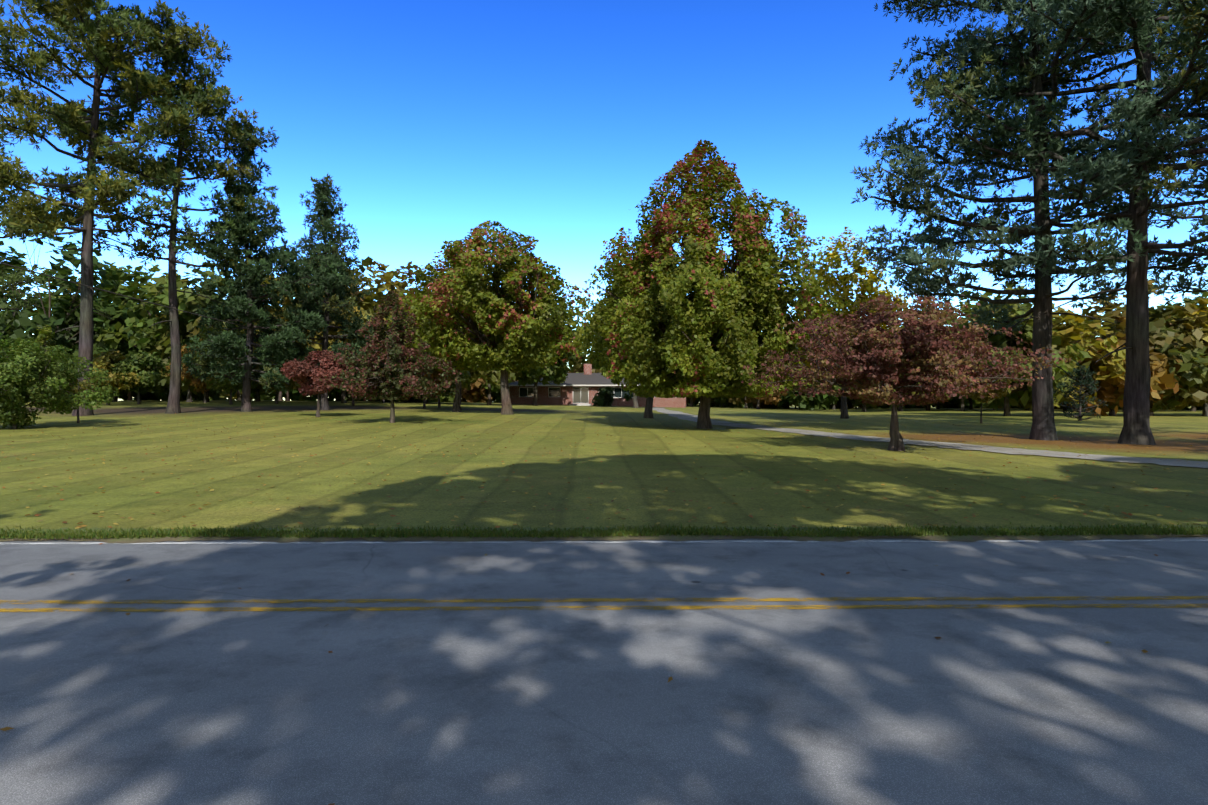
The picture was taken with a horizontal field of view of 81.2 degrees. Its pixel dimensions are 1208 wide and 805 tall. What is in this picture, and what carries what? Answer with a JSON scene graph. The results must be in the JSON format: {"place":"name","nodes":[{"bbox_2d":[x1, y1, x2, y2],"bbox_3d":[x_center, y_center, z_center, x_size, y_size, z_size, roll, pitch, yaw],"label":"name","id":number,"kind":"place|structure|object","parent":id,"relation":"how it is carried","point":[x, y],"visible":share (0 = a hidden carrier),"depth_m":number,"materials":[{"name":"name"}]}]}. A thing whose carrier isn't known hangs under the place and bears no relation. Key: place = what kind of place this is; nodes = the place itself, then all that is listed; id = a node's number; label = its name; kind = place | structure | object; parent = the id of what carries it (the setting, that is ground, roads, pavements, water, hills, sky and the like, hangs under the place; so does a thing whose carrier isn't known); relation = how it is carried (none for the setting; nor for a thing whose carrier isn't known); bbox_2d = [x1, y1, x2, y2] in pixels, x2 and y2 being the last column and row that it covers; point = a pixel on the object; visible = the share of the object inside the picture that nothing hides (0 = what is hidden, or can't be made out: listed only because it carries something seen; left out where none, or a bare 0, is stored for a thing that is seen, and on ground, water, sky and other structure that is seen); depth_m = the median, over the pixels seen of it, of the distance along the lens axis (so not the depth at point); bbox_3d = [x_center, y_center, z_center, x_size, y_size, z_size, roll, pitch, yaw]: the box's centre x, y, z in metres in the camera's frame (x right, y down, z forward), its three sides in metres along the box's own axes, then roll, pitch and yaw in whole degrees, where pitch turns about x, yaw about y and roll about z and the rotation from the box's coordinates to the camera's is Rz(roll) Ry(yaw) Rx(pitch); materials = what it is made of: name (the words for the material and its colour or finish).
{"place":"outdoors","nodes":[
{"label":"outdoors","id":0,"kind":"place"},
{"bbox_2d":[0,246,48,381],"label":"tree","id":1,"kind":"object","parent":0,"point":[20,256],"depth_m":88.23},
{"bbox_2d":[0,80,51,319],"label":"pine","id":2,"kind":"object","parent":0,"point":[16,276],"depth_m":46.26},
{"bbox_2d":[0,241,53,352],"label":"tree","id":3,"kind":"object","parent":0,"point":[17,262],"depth_m":73.60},
{"bbox_2d":[0,269,80,398],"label":"tree","id":4,"kind":"object","parent":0,"point":[52,294],"depth_m":94.28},
{"bbox_2d":[0,224,141,379],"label":"tree","id":5,"kind":"object","parent":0,"point":[19,323],"depth_m":67.72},
{"bbox_2d":[2,278,148,396],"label":"tree","id":6,"kind":"object","parent":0,"point":[124,349],"depth_m":70.97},
{"bbox_2d":[94,262,169,401],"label":"tree","id":7,"kind":"object","parent":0,"point":[155,269],"depth_m":78.73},
{"bbox_2d":[253,306,299,400],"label":"tree","id":8,"kind":"object","parent":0,"point":[295,391],"depth_m":92.28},
{"bbox_2d":[251,297,313,400],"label":"tree","id":9,"kind":"object","parent":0,"point":[271,312],"depth_m":75.95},
{"bbox_2d":[328,287,348,400],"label":"tree","id":10,"kind":"object","parent":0,"point":[335,389],"depth_m":89.12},
{"bbox_2d":[462,283,542,404],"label":"tree","id":11,"kind":"object","parent":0,"point":[494,378],"depth_m":75.05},
{"bbox_2d":[508,302,589,382],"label":"tree","id":12,"kind":"object","parent":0,"point":[570,368],"depth_m":114.47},
{"bbox_2d":[563,308,601,372],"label":"tree","id":13,"kind":"object","parent":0,"point":[579,368],"depth_m":113.90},
{"bbox_2d":[0,537,1207,804],"bbox_3d":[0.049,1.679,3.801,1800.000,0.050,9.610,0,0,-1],"label":"road","id":14,"kind":"structure","parent":0,"point":[830,703],"depth_m":4.27,"materials":[{"name":"asphalt"}]},
{"bbox_2d":[0,604,1207,611],"bbox_3d":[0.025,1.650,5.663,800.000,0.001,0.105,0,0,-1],"label":"line","id":15,"kind":"object","parent":14,"relation":"on","point":[612,608],"visible":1,"depth_m":5.67,"materials":[{"name":"yellow paint"}]},
{"bbox_2d":[0,596,1207,603],"bbox_3d":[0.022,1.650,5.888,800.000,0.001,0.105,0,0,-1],"label":"line","id":16,"kind":"object","parent":14,"relation":"on","point":[633,600],"visible":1,"depth_m":5.90,"materials":[{"name":"yellow paint"}]},
{"bbox_2d":[7,540,1207,543],"bbox_3d":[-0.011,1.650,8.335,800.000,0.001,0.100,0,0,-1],"label":"edge line","id":17,"kind":"object","parent":14,"relation":"on","point":[591,542],"visible":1,"depth_m":8.30,"materials":[{"name":"white paint"}]},
{"bbox_2d":[0,400,1207,539],"bbox_3d":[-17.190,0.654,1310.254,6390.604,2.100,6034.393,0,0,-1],"label":"ground","id":18,"kind":"structure","parent":0,"point":[839,464],"depth_m":16.30,"materials":[{"name":"plant"}]},
{"bbox_2d":[9,325,77,388],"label":"tree","id":19,"kind":"object","parent":18,"relation":"on","point":[43,331],"depth_m":61.11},
{"bbox_2d":[0,333,118,428],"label":"tree","id":20,"kind":"object","parent":18,"relation":"on","point":[22,374],"depth_m":29.90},
{"bbox_2d":[44,375,102,422],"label":"tree","id":21,"kind":"object","parent":18,"relation":"on","point":[75,390],"depth_m":33.40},
{"bbox_2d":[43,273,167,401],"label":"tree","id":22,"kind":"object","parent":18,"relation":"on","point":[114,296],"depth_m":75.41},
{"bbox_2d":[0,0,217,415],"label":"pine","id":23,"kind":"object","parent":18,"relation":"on","point":[115,188],"depth_m":39.08,"materials":[{"name":"plant"}]},
{"bbox_2d":[92,349,151,404],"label":"tree","id":24,"kind":"object","parent":18,"relation":"on","point":[102,361],"depth_m":55.47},
{"bbox_2d":[127,392,131,400],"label":"tree","id":25,"kind":"object","parent":18,"relation":"on","point":[129,396],"visible":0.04,"depth_m":97.39,"materials":[{"name":"green plant"}]},
{"bbox_2d":[109,350,170,403],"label":"tree","id":26,"kind":"object","parent":18,"relation":"on","point":[146,382],"depth_m":56.63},
{"bbox_2d":[118,389,163,400],"bbox_3d":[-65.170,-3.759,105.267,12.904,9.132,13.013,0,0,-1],"label":"hedge","id":27,"kind":"object","parent":18,"relation":"on","point":[153,396],"visible":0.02,"depth_m":104.07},
{"bbox_2d":[93,235,245,401],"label":"tree","id":28,"kind":"object","parent":18,"relation":"on","point":[145,336],"depth_m":67.75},
{"bbox_2d":[67,11,279,413],"bbox_3d":[-25.639,-11.083,41.977,9.526,24.021,9.665,0,0,-1],"label":"pine","id":29,"kind":"object","parent":18,"relation":"on","point":[199,101],"depth_m":42.37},
{"bbox_2d":[0,262,384,402],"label":"utility wire and poles","id":30,"kind":"object","parent":18,"relation":"on","point":[383,401],"visible":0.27,"depth_m":32.43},
{"bbox_2d":[161,339,225,402],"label":"tree","id":31,"kind":"object","parent":18,"relation":"on","point":[196,382],"depth_m":62.44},
{"bbox_2d":[157,387,241,400],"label":"hedge","id":32,"kind":"object","parent":18,"relation":"on","point":[214,395],"depth_m":100.20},
{"bbox_2d":[147,262,262,401],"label":"tree","id":33,"kind":"object","parent":18,"relation":"on","point":[189,329],"depth_m":66.18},
{"bbox_2d":[154,256,294,401],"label":"tree","id":34,"kind":"object","parent":18,"relation":"on","point":[236,295],"depth_m":75.94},
{"bbox_2d":[185,324,273,404],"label":"tree","id":35,"kind":"object","parent":18,"relation":"on","point":[218,384],"depth_m":56.96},
{"bbox_2d":[211,390,254,399],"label":"hedge","id":36,"kind":"object","parent":18,"relation":"on","point":[233,398],"depth_m":116.62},
{"bbox_2d":[225,279,270,400],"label":"tree","id":37,"kind":"object","parent":18,"relation":"on","point":[238,396],"depth_m":90.38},
{"bbox_2d":[180,117,324,411],"bbox_3d":[-22.871,-8.801,46.391,8.400,19.311,9.557,0,0,-1],"label":"spruce","id":38,"kind":"object","parent":18,"relation":"on","point":[261,237],"depth_m":44.86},
{"bbox_2d":[235,391,282,399],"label":"hedge","id":39,"kind":"object","parent":18,"relation":"on","point":[264,397],"visible":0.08,"depth_m":111.76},
{"bbox_2d":[251,390,284,399],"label":"hedge","id":40,"kind":"object","parent":18,"relation":"on","point":[270,397],"visible":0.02,"depth_m":112.18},
{"bbox_2d":[242,346,304,403],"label":"tree","id":41,"kind":"object","parent":18,"relation":"on","point":[296,385],"depth_m":61.96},
{"bbox_2d":[284,391,328,400],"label":"hedge","id":42,"kind":"object","parent":18,"relation":"on","point":[291,396],"visible":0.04,"depth_m":106.60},
{"bbox_2d":[280,350,351,416],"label":"tree","id":43,"kind":"object","parent":18,"relation":"on","point":[300,371],"depth_m":40.10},
{"bbox_2d":[256,258,385,401],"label":"tree","id":44,"kind":"object","parent":18,"relation":"on","point":[316,345],"depth_m":66.28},
{"bbox_2d":[294,390,350,400],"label":"hedge","id":45,"kind":"object","parent":18,"relation":"on","point":[301,397],"depth_m":98.06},
{"bbox_2d":[269,174,382,409],"bbox_3d":[-19.280,-7.737,49.480,7.594,17.059,8.198,0,0,-1],"label":"spruce","id":46,"kind":"object","parent":18,"relation":"on","point":[332,274],"depth_m":49.25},
{"bbox_2d":[261,251,419,402],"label":"tree","id":47,"kind":"object","parent":18,"relation":"on","point":[367,306],"depth_m":69.46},
{"bbox_2d":[315,355,379,405],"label":"tree","id":48,"kind":"object","parent":18,"relation":"on","point":[350,376],"depth_m":59.57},
{"bbox_2d":[351,388,379,400],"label":"hedge","id":49,"kind":"object","parent":18,"relation":"on","point":[363,398],"depth_m":105.50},
{"bbox_2d":[349,261,418,402],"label":"tree","id":50,"kind":"object","parent":18,"relation":"on","point":[383,267],"depth_m":79.60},
{"bbox_2d":[318,284,465,422],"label":"tree","id":51,"kind":"object","parent":18,"relation":"on","point":[399,373],"depth_m":35.27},
{"bbox_2d":[374,388,440,401],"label":"hedge","id":52,"kind":"object","parent":18,"relation":"on","point":[412,399],"depth_m":103.77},
{"bbox_2d":[381,272,467,403],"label":"tree","id":53,"kind":"object","parent":18,"relation":"on","point":[409,346],"depth_m":79.32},
{"bbox_2d":[405,336,454,408],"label":"tree","id":54,"kind":"object","parent":18,"relation":"on","point":[435,374],"depth_m":55.97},
{"bbox_2d":[391,281,491,404],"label":"tree","id":55,"kind":"object","parent":18,"relation":"on","point":[471,373],"depth_m":74.66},
{"bbox_2d":[432,391,454,401],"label":"hedge","id":56,"kind":"object","parent":18,"relation":"on","point":[450,398],"visible":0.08,"depth_m":114.46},
{"bbox_2d":[376,241,512,411],"bbox_3d":[-11.112,-5.327,51.451,10.542,12.513,12.715,0,0,-1],"label":"maple","id":57,"kind":"object","parent":18,"relation":"on","point":[464,365],"depth_m":49.10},
{"bbox_2d":[433,360,470,407],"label":"tree","id":58,"kind":"object","parent":18,"relation":"on","point":[463,375],"depth_m":60.04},
{"bbox_2d":[450,375,492,402],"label":"hedge","id":59,"kind":"object","parent":18,"relation":"on","point":[475,392],"depth_m":115.43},
{"bbox_2d":[383,220,595,414],"bbox_3d":[-7.062,-5.584,47.506,14.769,13.403,13.191,0,0,-1],"label":"maple","id":60,"kind":"object","parent":18,"relation":"on","point":[511,322],"depth_m":45.44,"materials":[{"name":"plant"}]},
{"bbox_2d":[472,373,510,402],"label":"hedge","id":61,"kind":"object","parent":18,"relation":"on","point":[495,391],"depth_m":119.92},
{"bbox_2d":[515,313,582,405],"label":"tree","id":62,"kind":"object","parent":18,"relation":"on","point":[557,376],"depth_m":82.96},
{"bbox_2d":[569,404,591,405],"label":"porch step","id":63,"kind":"object","parent":18,"relation":"on","point":[580,404],"visible":0.5,"depth_m":90.56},
{"bbox_2d":[510,364,685,407],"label":"brick house walls","id":64,"kind":"structure","parent":18,"relation":"on","point":[565,397],"depth_m":91.95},
{"bbox_2d":[509,373,639,384],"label":"house roof","id":65,"kind":"structure","parent":64,"relation":"on","point":[583,379],"depth_m":93.19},
{"bbox_2d":[509,385,638,386],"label":"roof fascia","id":66,"kind":"structure","parent":65,"relation":"attached to","point":[567,385],"depth_m":91.24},
{"bbox_2d":[519,387,632,403],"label":"house window frames","id":67,"kind":"structure","parent":64,"relation":"in","point":[574,387],"depth_m":92.08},
{"bbox_2d":[520,388,654,402],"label":"window","id":68,"kind":"structure","parent":67,"relation":"in","point":[580,395],"depth_m":92.16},
{"bbox_2d":[0,414,1207,804],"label":"fallen leaves","id":69,"kind":"object","parent":18,"relation":"on","point":[614,498],"visible":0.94,"depth_m":14.51,"materials":[{"name":"brown plant"}]},
{"bbox_2d":[0,522,1207,542],"bbox_3d":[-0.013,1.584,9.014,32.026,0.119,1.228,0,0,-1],"label":"fringe grass","id":70,"kind":"structure","parent":18,"relation":"on","point":[692,531],"depth_m":8.64,"materials":[{"name":"green plant"}]},
{"bbox_2d":[592,387,632,405],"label":"shrub","id":71,"kind":"object","parent":18,"relation":"on","point":[601,396],"depth_m":88.45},
{"bbox_2d":[592,341,638,407],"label":"tree","id":72,"kind":"object","parent":18,"relation":"on","point":[613,381],"depth_m":79.89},
{"bbox_2d":[571,231,693,417],"bbox_3d":[2.552,-4.914,44.729,9.345,12.327,9.942,0,0,-32],"label":"maple","id":73,"kind":"object","parent":18,"relation":"on","point":[590,358],"depth_m":44.56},
{"bbox_2d":[686,397,695,406],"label":"hedge","id":74,"kind":"object","parent":18,"relation":"on","point":[688,400],"depth_m":122.55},
{"bbox_2d":[688,398,715,406],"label":"hedge","id":75,"kind":"object","parent":18,"relation":"on","point":[697,401],"depth_m":137.33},
{"bbox_2d":[573,139,847,428],"bbox_3d":[4.227,-5.373,32.711,11.516,13.739,12.346,0,0,-1],"label":"maple","id":76,"kind":"object","parent":18,"relation":"on","point":[745,319],"depth_m":30.43,"materials":[{"name":"plant"}]},
{"bbox_2d":[716,397,774,408],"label":"hedge","id":77,"kind":"object","parent":18,"relation":"on","point":[729,404],"visible":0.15,"depth_m":124.24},
{"bbox_2d":[728,380,781,407],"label":"tree","id":78,"kind":"object","parent":18,"relation":"on","point":[735,400],"depth_m":117.75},
{"bbox_2d":[744,372,787,408],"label":"tree","id":79,"kind":"object","parent":18,"relation":"on","point":[774,399],"depth_m":97.09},
{"bbox_2d":[743,398,791,408],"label":"hedge","id":80,"kind":"object","parent":18,"relation":"on","point":[763,406],"visible":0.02,"depth_m":120.44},
{"bbox_2d":[777,400,798,408],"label":"hedge","id":81,"kind":"object","parent":18,"relation":"on","point":[784,404],"depth_m":120.56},
{"bbox_2d":[779,382,838,409],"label":"hedge","id":82,"kind":"object","parent":18,"relation":"on","point":[821,401],"visible":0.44,"depth_m":100.57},
{"bbox_2d":[785,296,867,411],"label":"tree","id":83,"kind":"object","parent":18,"relation":"on","point":[794,386],"depth_m":79.54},
{"bbox_2d":[830,396,868,408],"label":"hedge","id":84,"kind":"object","parent":18,"relation":"on","point":[838,405],"depth_m":116.34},
{"bbox_2d":[822,325,906,411],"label":"tree","id":85,"kind":"object","parent":18,"relation":"on","point":[835,387],"depth_m":78.96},
{"bbox_2d":[858,404,910,408],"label":"hedge","id":86,"kind":"object","parent":18,"relation":"on","point":[885,406],"visible":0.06,"depth_m":114.42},
{"bbox_2d":[741,294,1081,450],"bbox_3d":[9.069,-0.790,21.855,9.409,5.010,8.322,0,0,-1],"label":"dogwood","id":87,"kind":"object","parent":18,"relation":"on","point":[880,344],"depth_m":20.49,"materials":[{"name":"plant"}]},
{"bbox_2d":[890,346,949,410],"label":"tree","id":88,"kind":"object","parent":18,"relation":"on","point":[914,396],"depth_m":82.82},
{"bbox_2d":[911,404,934,407],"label":"hedge","id":89,"kind":"object","parent":18,"relation":"on","point":[915,406],"depth_m":121.37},
{"bbox_2d":[899,304,955,410],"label":"tree","id":90,"kind":"object","parent":18,"relation":"on","point":[916,333],"depth_m":88.59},
{"bbox_2d":[922,394,960,408],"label":"tree","id":91,"kind":"object","parent":18,"relation":"on","point":[946,402],"depth_m":103.12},
{"bbox_2d":[921,397,973,407],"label":"hedge","id":92,"kind":"object","parent":18,"relation":"on","point":[958,401],"depth_m":113.65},
{"bbox_2d":[912,291,1000,410],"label":"tree","id":93,"kind":"object","parent":18,"relation":"on","point":[968,310],"depth_m":82.91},
{"bbox_2d":[944,395,992,408],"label":"hedge","id":94,"kind":"object","parent":18,"relation":"on","point":[966,404],"visible":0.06,"depth_m":112.44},
{"bbox_2d":[969,307,973,409],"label":"tree","id":95,"kind":"object","parent":18,"relation":"on","point":[970,404],"depth_m":98.71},
{"bbox_2d":[963,365,1010,423],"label":"tree","id":96,"kind":"object","parent":18,"relation":"on","point":[988,397],"depth_m":41.39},
{"bbox_2d":[948,281,1091,415],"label":"tree","id":97,"kind":"object","parent":18,"relation":"on","point":[1001,344],"depth_m":56.16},
{"bbox_2d":[850,0,1207,440],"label":"pine","id":98,"kind":"object","parent":18,"relation":"on","point":[915,170],"depth_m":26.47,"materials":[{"name":"plant"}]},
{"bbox_2d":[888,0,1207,444],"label":"pine","id":99,"kind":"object","parent":18,"relation":"on","point":[1189,24],"depth_m":24.79,"materials":[{"name":"plant"}]},
{"bbox_2d":[976,307,1125,409],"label":"tree","id":100,"kind":"object","parent":18,"relation":"on","point":[1072,330],"depth_m":56.46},
{"bbox_2d":[1054,402,1071,408],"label":"hedge","id":101,"kind":"object","parent":18,"relation":"on","point":[1061,406],"depth_m":102.55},
{"bbox_2d":[1063,319,1096,410],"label":"tree","id":102,"kind":"object","parent":18,"relation":"on","point":[1065,408],"depth_m":89.29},
{"bbox_2d":[1053,362,1107,420],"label":"evergreen tree","id":103,"kind":"object","parent":18,"relation":"on","point":[1076,371],"depth_m":47.24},
{"bbox_2d":[1069,279,1173,411],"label":"tree","id":104,"kind":"object","parent":18,"relation":"on","point":[1110,306],"depth_m":80.23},
{"bbox_2d":[1073,305,1185,415],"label":"tree","id":105,"kind":"object","parent":18,"relation":"on","point":[1112,395],"depth_m":57.81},
{"bbox_2d":[1094,299,1207,415],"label":"tree","id":106,"kind":"object","parent":18,"relation":"on","point":[1193,365],"depth_m":58.21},
{"bbox_2d":[1153,402,1188,409],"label":"hedge","id":107,"kind":"object","parent":18,"relation":"on","point":[1175,408],"depth_m":98.16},
{"bbox_2d":[1161,292,1207,415],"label":"tree","id":108,"kind":"object","parent":18,"relation":"on","point":[1202,302],"depth_m":60.37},
{"bbox_2d":[1167,404,1202,409],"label":"hedge","id":109,"kind":"object","parent":18,"relation":"on","point":[1197,408],"depth_m":102.40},
{"bbox_2d":[1173,288,1207,410],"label":"tree","id":110,"kind":"object","parent":18,"relation":"on","point":[1188,299],"depth_m":82.95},
{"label":"wood","id":111,"kind":"object","parent":18,"relation":"on","visible":0},
{"bbox_2d":[151,383,187,396],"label":"tree","id":112,"kind":"object","parent":111,"relation":"attached to","point":[165,390],"depth_m":90.62,"materials":[{"name":"green plant"}]},
{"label":"wood","id":113,"kind":"object","parent":18,"relation":"on","visible":0},
{"bbox_2d":[778,347,803,405],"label":"tree","id":114,"kind":"object","parent":113,"relation":"attached to","point":[781,403],"depth_m":109.14,"materials":[{"name":"green plant"}]},
{"bbox_2d":[0,0,1207,402],"label":"sky","id":115,"kind":"structure","parent":0,"point":[434,121],"materials":[{"name":"blue"}]},
{"bbox_2d":[784,227,913,418],"bbox_3d":[16.661,-5.331,48.237,11.467,13.400,10.118,0,0,-1],"label":"tree","id":116,"kind":"object","parent":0,"point":[837,288],"depth_m":46.79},
{"bbox_2d":[653,407,1207,467],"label":"driveway","id":117,"kind":"structure","parent":0,"point":[690,417],"depth_m":22.89,"materials":[{"name":"concrete"}]},
{"bbox_2d":[1067,4,1207,306],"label":"pine","id":118,"kind":"object","parent":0,"point":[1194,128],"depth_m":31.98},
{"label":"wood","id":119,"kind":"object","parent":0,"visible":0},
{"bbox_2d":[1070,309,1119,344],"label":"tree","id":120,"kind":"object","parent":119,"relation":"attached to","point":[1095,319],"depth_m":81.60,"materials":[{"name":"green plant"}]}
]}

